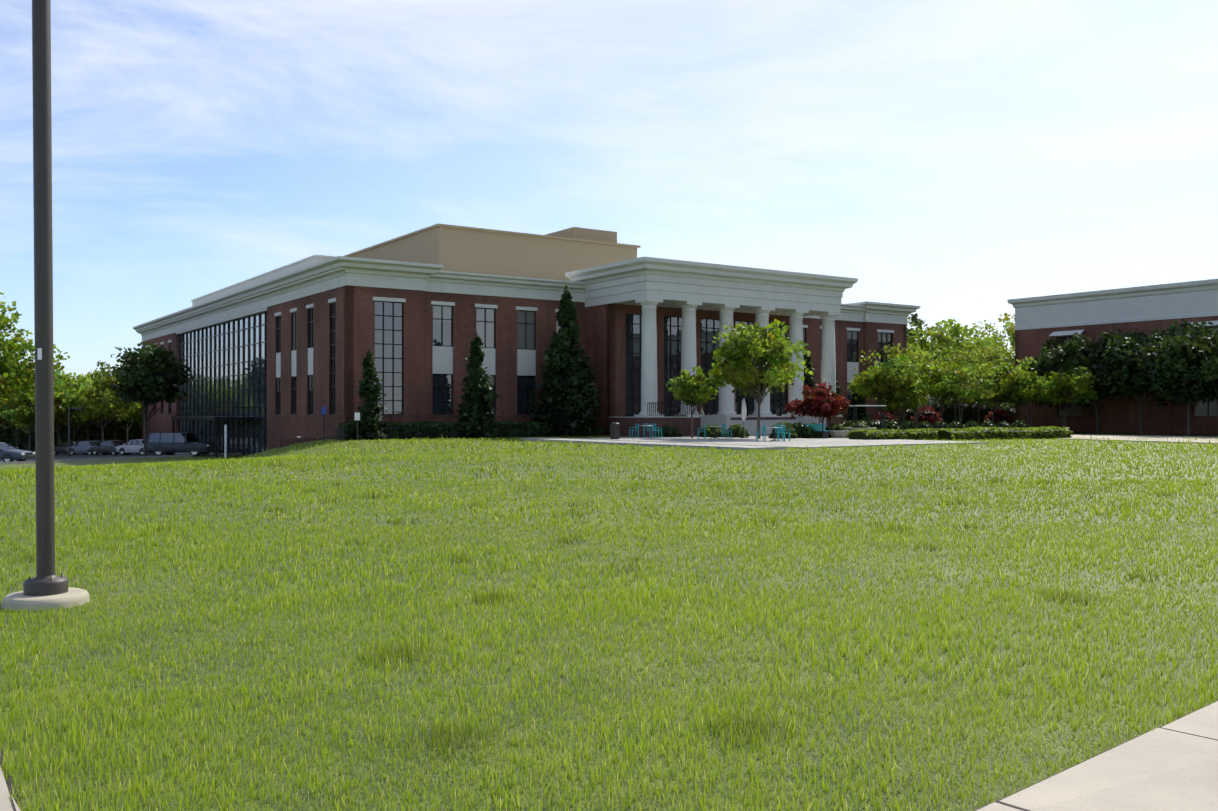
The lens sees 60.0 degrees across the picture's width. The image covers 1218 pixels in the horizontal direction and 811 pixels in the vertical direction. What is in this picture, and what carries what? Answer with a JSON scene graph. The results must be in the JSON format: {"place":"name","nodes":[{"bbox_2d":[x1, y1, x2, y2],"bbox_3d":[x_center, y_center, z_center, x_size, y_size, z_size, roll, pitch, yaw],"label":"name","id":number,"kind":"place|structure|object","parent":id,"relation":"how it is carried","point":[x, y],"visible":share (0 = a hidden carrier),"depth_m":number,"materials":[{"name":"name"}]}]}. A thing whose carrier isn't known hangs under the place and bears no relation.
{"place":"outdoors","nodes":[
{"label":"outdoors","id":0,"kind":"place"},
{"bbox_2d":[0,453,186,461],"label":"parking lot","id":1,"kind":"structure","parent":0,"point":[59,456],"depth_m":95.33,"materials":[{"name":"grey asphalt"}]},
{"bbox_2d":[0,442,34,461],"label":"sedan car","id":2,"kind":"object","parent":1,"relation":"on","point":[9,453],"visible":0.9,"depth_m":74.13,"materials":[{"name":"silver paint"}]},
{"bbox_2d":[0,388,73,450],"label":"parking tree","id":3,"kind":"object","parent":1,"relation":"on","point":[13,408],"visible":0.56,"depth_m":109.13,"materials":[{"name":"green plant"}]},
{"bbox_2d":[54,370,72,444],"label":"parking tree","id":4,"kind":"object","parent":1,"relation":"on","point":[58,430],"depth_m":130.17,"materials":[{"name":"green plant"}]},
{"bbox_2d":[54,441,85,454],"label":"dark sedan","id":5,"kind":"object","parent":1,"relation":"on","point":[61,447],"visible":0.31,"depth_m":109.93,"materials":[{"name":"grey paint"}]},
{"bbox_2d":[57,373,110,440],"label":"parking tree","id":6,"kind":"object","parent":1,"relation":"on","point":[84,379],"visible":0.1,"depth_m":127.68,"materials":[{"name":"green plant"}]},
{"bbox_2d":[66,441,106,454],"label":"silver sedan car","id":7,"kind":"object","parent":1,"relation":"on","point":[82,447],"visible":0.58,"depth_m":105.98,"materials":[{"name":"blue paint"}]},
{"bbox_2d":[91,369,121,439],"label":"parking tree","id":8,"kind":"object","parent":1,"relation":"on","point":[115,424],"visible":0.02,"depth_m":132.31,"materials":[{"name":"green plant"}]},
{"bbox_2d":[89,440,130,454],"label":"car","id":9,"kind":"object","parent":1,"relation":"on","point":[108,447],"visible":0.79,"depth_m":102.07,"materials":[{"name":"black paint"}]},
{"bbox_2d":[119,401,141,425],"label":"parking tree","id":10,"kind":"object","parent":1,"relation":"on","point":[135,416],"visible":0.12,"depth_m":122.03,"materials":[{"name":"green plant"}]},
{"bbox_2d":[116,439,153,454],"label":"white sedan car","id":11,"kind":"object","parent":1,"relation":"on","point":[135,446],"visible":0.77,"depth_m":96.19,"materials":[{"name":"grey paint"}]},
{"bbox_2d":[146,432,217,455],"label":"suv","id":12,"kind":"object","parent":1,"relation":"on","point":[162,443],"visible":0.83,"depth_m":82.26,"materials":[{"name":"grey paint"}]},
{"bbox_2d":[0,432,1217,810],"bbox_3d":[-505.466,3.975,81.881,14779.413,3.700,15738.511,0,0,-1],"label":"terrain","id":13,"kind":"structure","parent":0,"point":[746,646],"depth_m":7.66,"materials":[{"name":"green plant"}]},
{"bbox_2d":[0,418,32,446],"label":"parking tree","id":14,"kind":"object","parent":13,"relation":"on","point":[12,427],"depth_m":128.14,"materials":[{"name":"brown plant"}]},
{"bbox_2d":[0,292,85,407],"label":"tree","id":15,"kind":"object","parent":13,"relation":"on","point":[20,379],"visible":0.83,"depth_m":53.49,"materials":[{"name":"green plant"}]},
{"bbox_2d":[1,0,89,610],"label":"light pole","id":16,"kind":"object","parent":13,"relation":"on","point":[46,587],"visible":0.9,"depth_m":9.29,"materials":[{"name":"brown metal"}]},
{"bbox_2d":[20,372,90,424],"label":"parking tree","id":17,"kind":"object","parent":13,"relation":"on","point":[66,386],"visible":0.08,"depth_m":117.33,"materials":[{"name":"green plant"}]},
{"bbox_2d":[0,418,141,451],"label":"thicket","id":18,"kind":"object","parent":13,"relation":"on","point":[8,433],"visible":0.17,"depth_m":133.96,"materials":[{"name":"green plant"}]},
{"bbox_2d":[68,408,83,456],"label":"lamp post","id":19,"kind":"object","parent":13,"relation":"on","point":[69,428],"visible":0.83,"depth_m":96.69,"materials":[{"name":"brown metal"}]},
{"bbox_2d":[55,379,106,440],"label":"parking tree","id":20,"kind":"object","parent":13,"relation":"on","point":[81,418],"visible":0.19,"depth_m":123.13,"materials":[{"name":"green plant"}]},
{"bbox_2d":[83,360,112,379],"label":"tree","id":21,"kind":"object","parent":13,"relation":"on","point":[102,364],"visible":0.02,"depth_m":172.84,"materials":[{"name":"green plant"}]},
{"bbox_2d":[59,364,140,441],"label":"parking tree","id":22,"kind":"object","parent":13,"relation":"on","point":[108,408],"visible":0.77,"depth_m":115.49,"materials":[{"name":"green plant"}]},
{"bbox_2d":[103,392,134,442],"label":"parking tree","id":23,"kind":"object","parent":13,"relation":"on","point":[127,421],"visible":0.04,"depth_m":126.02,"materials":[{"name":"green plant"}]},
{"bbox_2d":[0,453,241,464],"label":"parking kerb","id":24,"kind":"object","parent":13,"relation":"on","point":[95,459],"visible":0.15,"depth_m":76.71,"materials":[{"name":"concrete"}]},
{"bbox_2d":[111,342,195,455],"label":"dark tree","id":25,"kind":"object","parent":13,"relation":"on","point":[151,374],"visible":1,"depth_m":87.48,"materials":[{"name":"green plant"}]},
{"bbox_2d":[224,425,226,457],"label":"white parking post","id":26,"kind":"object","parent":13,"relation":"on","point":[225,446],"visible":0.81,"depth_m":79.17,"materials":[{"name":"white metal"}]},
{"bbox_2d":[171,416,335,457],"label":"railing","id":27,"kind":"object","parent":13,"relation":"on","point":[281,442],"visible":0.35,"depth_m":79.69,"materials":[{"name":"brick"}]},
{"bbox_2d":[321,406,325,440],"bbox_3d":[-17.147,1.080,63.500,0.320,2.100,0.075,0,0,19],"label":"sign post","id":28,"kind":"object","parent":13,"relation":"on","point":[323,410],"visible":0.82,"depth_m":63.49,"materials":[{"name":"blue metal"}]},
{"bbox_2d":[347,350,387,439],"bbox_3d":[-14.422,-0.243,63.275,2.574,6.208,2.713,0,0,-1],"label":"conifer","id":29,"kind":"object","parent":13,"relation":"on","point":[370,422],"visible":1,"depth_m":62.83,"materials":[{"name":"green plant"}]},
{"bbox_2d":[336,420,550,439],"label":"hedge","id":30,"kind":"object","parent":13,"relation":"on","point":[427,429],"visible":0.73,"depth_m":66.00,"materials":[{"name":"green plant"}]},
{"bbox_2d":[456,333,502,437],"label":"conifer","id":31,"kind":"object","parent":13,"relation":"on","point":[475,406],"visible":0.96,"depth_m":67.25,"materials":[{"name":"green plant"}]},
{"bbox_2d":[133,223,919,454],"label":"building","id":32,"kind":"structure","parent":13,"relation":"on","point":[280,352],"depth_m":74.26,"materials":[{"name":"brick"}]},
{"bbox_2d":[527,285,603,436],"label":"tall conifer","id":33,"kind":"object","parent":13,"relation":"on","point":[567,386],"visible":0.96,"depth_m":70.95,"materials":[{"name":"green plant"}]},
{"bbox_2d":[519,436,989,450],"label":"patio paving","id":34,"kind":"structure","parent":13,"relation":"on","point":[742,443],"depth_m":54.94,"materials":[{"name":"beige concrete"}]},
{"bbox_2d":[610,422,619,438],"bbox_3d":[0.342,1.489,61.755,0.580,1.000,0.580,0,0,-1],"label":"litter bin","id":35,"kind":"object","parent":34,"relation":"on","point":[614,430],"visible":1,"depth_m":61.53,"materials":[{"name":"grey metal"}]},
{"bbox_2d":[629,424,638,437],"bbox_3d":[1.523,1.545,64.349,0.440,0.860,0.444,0,0,-21],"label":"cafe chair","id":36,"kind":"object","parent":34,"relation":"on","point":[636,427],"visible":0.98,"depth_m":64.34,"materials":[{"name":"teal metal"}]},
{"bbox_2d":[654,425,681,436],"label":"patio shrub","id":37,"kind":"object","parent":34,"relation":"on","point":[670,431],"visible":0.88,"depth_m":66.55,"materials":[{"name":"green plant"}]},
{"bbox_2d":[666,366,717,437],"bbox_3d":[5.074,-0.167,64.158,3.225,4.529,2.862,0,0,-1],"label":"patio tree","id":38,"kind":"object","parent":34,"relation":"on","point":[686,392],"visible":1,"depth_m":63.76,"materials":[{"name":"green plant"}]},
{"bbox_2d":[696,424,724,436],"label":"patio shrub","id":39,"kind":"object","parent":34,"relation":"on","point":[710,431],"visible":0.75,"depth_m":66.03,"materials":[{"name":"green plant"}]},
{"bbox_2d":[726,424,749,436],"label":"patio shrub","id":40,"kind":"object","parent":34,"relation":"on","point":[737,430],"visible":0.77,"depth_m":65.74,"materials":[{"name":"green plant"}]},
{"bbox_2d":[740,398,747,437],"bbox_3d":[8.192,0.722,64.098,0.500,2.500,0.488,0,0,-1],"label":"closed patio umbrella","id":41,"kind":"object","parent":34,"relation":"on","point":[743,410],"visible":1,"depth_m":64.01,"materials":[{"name":"fabric"}]},
{"bbox_2d":[705,319,813,438],"bbox_3d":[8.905,-1.522,62.485,6.213,7.209,6.835,0,0,-1],"label":"patio tree","id":42,"kind":"object","parent":34,"relation":"on","point":[735,368],"visible":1,"depth_m":61.92,"materials":[{"name":"green plant"}]},
{"bbox_2d":[767,422,797,438],"bbox_3d":[10.412,1.537,63.172,1.806,1.152,1.779,0,0,-1],"label":"patio shrub","id":43,"kind":"object","parent":34,"relation":"on","point":[793,434],"visible":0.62,"depth_m":62.73,"materials":[{"name":"green plant"}]},
{"bbox_2d":[778,425,789,441],"bbox_3d":[9.347,1.489,56.308,0.444,0.860,0.440,0,0,-31],"label":"cafe chair","id":44,"kind":"object","parent":34,"relation":"on","point":[780,429],"visible":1,"depth_m":56.37,"materials":[{"name":"teal metal"}]},
{"bbox_2d":[791,422,806,437],"bbox_3d":[11.549,1.560,64.181,1.658,1.117,1.732,0,0,-1],"label":"patio shrub","id":45,"kind":"object","parent":34,"relation":"on","point":[799,428],"visible":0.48,"depth_m":63.72,"materials":[{"name":"green plant"}]},
{"bbox_2d":[803,422,821,437],"bbox_3d":[12.355,1.559,63.715,1.660,1.100,1.581,0,0,-1],"label":"patio shrub","id":46,"kind":"object","parent":34,"relation":"on","point":[809,432],"visible":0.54,"depth_m":63.24,"materials":[{"name":"green plant"}]},
{"bbox_2d":[803,424,828,437],"bbox_3d":[12.440,1.539,63.364,0.510,0.850,1.800,0,0,-34],"label":"patio bench","id":47,"kind":"object","parent":34,"relation":"on","point":[820,427],"visible":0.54,"depth_m":62.85,"materials":[{"name":"teal metal"}]},
{"bbox_2d":[829,430,848,437],"bbox_3d":[14.010,1.787,64.244,1.200,0.550,1.200,0,0,-1],"label":"planter bowl","id":48,"kind":"object","parent":34,"relation":"on","point":[838,433],"visible":0.88,"depth_m":63.80,"materials":[{"name":"concrete"}]},
{"bbox_2d":[848,428,937,439],"bbox_3d":[16.511,1.707,61.303,5.211,0.811,1.868,0,0,-25],"label":"hedge","id":49,"kind":"object","parent":34,"relation":"on","point":[886,434],"visible":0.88,"depth_m":60.60,"materials":[{"name":"green plant"}]},
{"bbox_2d":[803,354,816,399],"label":"conifer","id":50,"kind":"object","parent":13,"relation":"on","point":[809,381],"visible":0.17,"depth_m":84.24,"materials":[{"name":"green plant"}]},
{"bbox_2d":[784,381,849,423],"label":"japanese maple","id":51,"kind":"object","parent":13,"relation":"on","point":[820,400],"visible":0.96,"depth_m":66.39,"materials":[{"name":"red plant"}]},
{"bbox_2d":[825,423,836,437],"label":"patio shrub","id":52,"kind":"object","parent":13,"relation":"on","point":[830,427],"visible":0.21,"depth_m":66.02,"materials":[{"name":"green plant"}]},
{"bbox_2d":[831,423,846,437],"bbox_3d":[14.004,1.576,64.244,1.020,1.086,1.039,0,0,-1],"label":"potted plant","id":53,"kind":"object","parent":13,"relation":"on","point":[838,426],"visible":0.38,"depth_m":64.14,"materials":[{"name":"green plant"}]},
{"bbox_2d":[836,370,845,417],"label":"conifer","id":54,"kind":"object","parent":13,"relation":"on","point":[838,391],"visible":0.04,"depth_m":85.56,"materials":[{"name":"green plant"}]},
{"bbox_2d":[828,405,885,428],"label":"table","id":55,"kind":"object","parent":13,"relation":"on","point":[854,413],"visible":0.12,"depth_m":70.97,"materials":[{"name":"metal"}]},
{"bbox_2d":[846,377,870,420],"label":"conifer","id":56,"kind":"object","parent":13,"relation":"on","point":[861,410],"visible":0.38,"depth_m":87.32,"materials":[{"name":"green plant"}]},
{"bbox_2d":[849,420,869,437],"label":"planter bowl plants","id":57,"kind":"object","parent":13,"relation":"on","point":[859,425],"visible":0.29,"depth_m":66.06,"materials":[{"name":"green plant"}]},
{"bbox_2d":[844,427,875,436],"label":"bench","id":58,"kind":"object","parent":13,"relation":"on","point":[851,428],"visible":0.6,"depth_m":65.61,"materials":[{"name":"concrete"}]},
{"bbox_2d":[847,343,922,426],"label":"tree","id":59,"kind":"object","parent":13,"relation":"on","point":[877,381],"visible":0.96,"depth_m":75.38,"materials":[{"name":"green plant"}]},
{"bbox_2d":[874,411,896,419],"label":"red shrub","id":60,"kind":"object","parent":13,"relation":"on","point":[888,416],"visible":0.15,"depth_m":88.14,"materials":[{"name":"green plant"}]},
{"bbox_2d":[882,422,900,429],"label":"shrub","id":61,"kind":"object","parent":13,"relation":"on","point":[891,425],"visible":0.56,"depth_m":70.13,"materials":[{"name":"green plant"}]},
{"bbox_2d":[843,419,947,428],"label":"hedge","id":62,"kind":"object","parent":13,"relation":"on","point":[874,423],"visible":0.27,"depth_m":86.07,"materials":[{"name":"green plant"}]},
{"bbox_2d":[873,375,931,426],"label":"corner tree","id":63,"kind":"object","parent":13,"relation":"on","point":[904,401],"visible":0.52,"depth_m":76.34,"materials":[{"name":"green plant"}]},
{"bbox_2d":[900,421,916,429],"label":"shrub","id":64,"kind":"object","parent":13,"relation":"on","point":[908,425],"visible":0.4,"depth_m":70.70,"materials":[{"name":"green plant"}]},
{"bbox_2d":[881,346,938,420],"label":"crape myrtle","id":65,"kind":"object","parent":13,"relation":"on","point":[907,349],"visible":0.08,"depth_m":94.46,"materials":[{"name":"green plant"}]},
{"bbox_2d":[907,313,932,349],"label":"tree","id":66,"kind":"object","parent":13,"relation":"on","point":[916,320],"visible":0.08,"depth_m":175.95,"materials":[{"name":"green plant"}]},
{"bbox_2d":[907,316,932,358],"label":"tree","id":67,"kind":"object","parent":13,"relation":"on","point":[916,338],"visible":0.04,"depth_m":169.82,"materials":[{"name":"green plant"}]},
{"bbox_2d":[887,349,955,426],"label":"tree","id":68,"kind":"object","parent":13,"relation":"on","point":[930,365],"visible":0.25,"depth_m":79.59,"materials":[{"name":"green plant"}]},
{"bbox_2d":[916,421,932,428],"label":"shrub","id":69,"kind":"object","parent":13,"relation":"on","point":[926,425],"visible":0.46,"depth_m":71.34,"materials":[{"name":"green plant"}]},
{"bbox_2d":[910,405,942,426],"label":"red shrub","id":70,"kind":"object","parent":13,"relation":"on","point":[930,415],"visible":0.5,"depth_m":83.87,"materials":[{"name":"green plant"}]},
{"bbox_2d":[909,321,955,349],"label":"tree","id":71,"kind":"object","parent":13,"relation":"on","point":[941,328],"visible":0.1,"depth_m":195.48,"materials":[{"name":"green plant"}]},
{"bbox_2d":[932,421,947,428],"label":"shrub","id":72,"kind":"object","parent":13,"relation":"on","point":[938,425],"visible":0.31,"depth_m":72.01,"materials":[{"name":"green plant"}]},
{"bbox_2d":[919,341,985,419],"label":"tree","id":73,"kind":"object","parent":13,"relation":"on","point":[961,357],"visible":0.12,"depth_m":92.24,"materials":[{"name":"green plant"}]},
{"bbox_2d":[914,317,993,366],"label":"tree","id":74,"kind":"object","parent":13,"relation":"on","point":[955,330],"visible":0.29,"depth_m":153.27,"materials":[{"name":"green plant"}]},
{"bbox_2d":[947,421,964,428],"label":"shrub","id":75,"kind":"object","parent":13,"relation":"on","point":[954,424],"visible":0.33,"depth_m":72.67,"materials":[{"name":"green plant"}]},
{"bbox_2d":[923,359,997,422],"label":"tree","id":76,"kind":"object","parent":13,"relation":"on","point":[966,392],"visible":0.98,"depth_m":77.72,"materials":[{"name":"green plant"}]},
{"bbox_2d":[907,397,1014,426],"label":"thicket","id":77,"kind":"object","parent":13,"relation":"on","point":[970,413],"visible":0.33,"depth_m":97.82,"materials":[{"name":"green plant"}]},
{"bbox_2d":[919,376,1014,403],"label":"thicket","id":78,"kind":"object","parent":13,"relation":"on","point":[1001,400],"depth_m":113.72,"materials":[{"name":"green plant"}]},
{"bbox_2d":[964,420,979,427],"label":"shrub","id":79,"kind":"object","parent":13,"relation":"on","point":[971,424],"visible":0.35,"depth_m":73.25,"materials":[{"name":"green plant"}]},
{"bbox_2d":[938,325,1008,367],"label":"tree","id":80,"kind":"object","parent":13,"relation":"on","point":[970,333],"visible":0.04,"depth_m":155.01,"materials":[{"name":"green plant"}]},
{"bbox_2d":[939,335,1014,424],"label":"tree","id":81,"kind":"object","parent":13,"relation":"on","point":[986,349],"visible":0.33,"depth_m":96.10,"materials":[{"name":"green plant"}]},
{"bbox_2d":[980,420,995,426],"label":"shrub","id":82,"kind":"object","parent":13,"relation":"on","point":[986,423],"visible":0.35,"depth_m":73.95,"materials":[{"name":"green plant"}]},
{"bbox_2d":[964,359,1015,423],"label":"crape myrtle","id":83,"kind":"object","parent":13,"relation":"on","point":[1002,370],"visible":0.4,"depth_m":83.61,"materials":[{"name":"green plant"}]},
{"bbox_2d":[970,313,1014,360],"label":"tree","id":84,"kind":"object","parent":13,"relation":"on","point":[1006,318],"visible":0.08,"depth_m":170.18,"materials":[{"name":"green plant"}]},
{"bbox_2d":[983,408,1013,424],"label":"red shrub","id":85,"kind":"object","parent":13,"relation":"on","point":[1000,415],"visible":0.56,"depth_m":86.09,"materials":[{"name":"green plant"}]},
{"bbox_2d":[933,426,1072,439],"bbox_3d":[24.016,1.686,64.481,9.996,0.862,2.082,0,0,-25],"label":"hedge","id":86,"kind":"object","parent":13,"relation":"on","point":[995,433],"visible":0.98,"depth_m":63.41,"materials":[{"name":"green plant"}]},
{"bbox_2d":[996,420,1012,427],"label":"shrub","id":87,"kind":"object","parent":13,"relation":"on","point":[1003,423],"visible":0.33,"depth_m":74.55,"materials":[{"name":"green plant"}]},
{"bbox_2d":[1001,314,1014,358],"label":"tree","id":88,"kind":"object","parent":13,"relation":"on","point":[1011,329],"visible":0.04,"depth_m":168.46,"materials":[{"name":"green plant"}]},
{"bbox_2d":[1012,420,1027,427],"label":"shrub","id":89,"kind":"object","parent":13,"relation":"on","point":[1021,424],"visible":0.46,"depth_m":75.14,"materials":[{"name":"green plant"}]},
{"bbox_2d":[997,356,1060,426],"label":"crape myrtle","id":90,"kind":"object","parent":13,"relation":"on","point":[1019,391],"visible":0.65,"depth_m":80.12,"materials":[{"name":"green plant"}]},
{"bbox_2d":[1025,336,1099,417],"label":"tree","id":91,"kind":"object","parent":13,"relation":"on","point":[1054,340],"visible":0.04,"depth_m":84.50,"materials":[{"name":"green plant"}]},
{"bbox_2d":[1028,365,1105,426],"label":"tree","id":92,"kind":"object","parent":13,"relation":"on","point":[1065,393],"visible":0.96,"depth_m":77.57,"materials":[{"name":"green plant"}]},
{"bbox_2d":[1031,328,1148,433],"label":"tree","id":93,"kind":"object","parent":13,"relation":"on","point":[1070,353],"visible":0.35,"depth_m":79.70,"materials":[{"name":"green plant"}]},
{"bbox_2d":[1007,279,1217,434],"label":"building","id":94,"kind":"structure","parent":13,"relation":"on","point":[1039,320],"depth_m":83.10,"materials":[{"name":"brick"}]},
{"bbox_2d":[1088,319,1201,434],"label":"tree","id":95,"kind":"object","parent":13,"relation":"on","point":[1118,369],"visible":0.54,"depth_m":76.95,"materials":[{"name":"green plant"}]},
{"bbox_2d":[1132,321,1217,435],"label":"tree","id":96,"kind":"object","parent":13,"relation":"on","point":[1165,357],"visible":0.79,"depth_m":72.67,"materials":[{"name":"green plant"}]},
{"bbox_2d":[1178,326,1217,398],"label":"dark oak","id":97,"kind":"object","parent":13,"relation":"on","point":[1211,375],"visible":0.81,"depth_m":70.44,"materials":[{"name":"green plant"}]},
{"bbox_2d":[0,700,1217,810],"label":"sidewalk pavement","id":98,"kind":"structure","parent":0,"point":[1172,766],"depth_m":4.70,"materials":[{"name":"concrete"}]},
{"bbox_2d":[0,0,1217,379],"label":"sky","id":99,"kind":"structure","parent":0,"point":[959,159],"materials":[{"name":"blue"}]},
{"bbox_2d":[1055,434,1217,443],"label":"plaza paving","id":100,"kind":"structure","parent":0,"point":[1121,437],"depth_m":64.02,"materials":[{"name":"concrete"}]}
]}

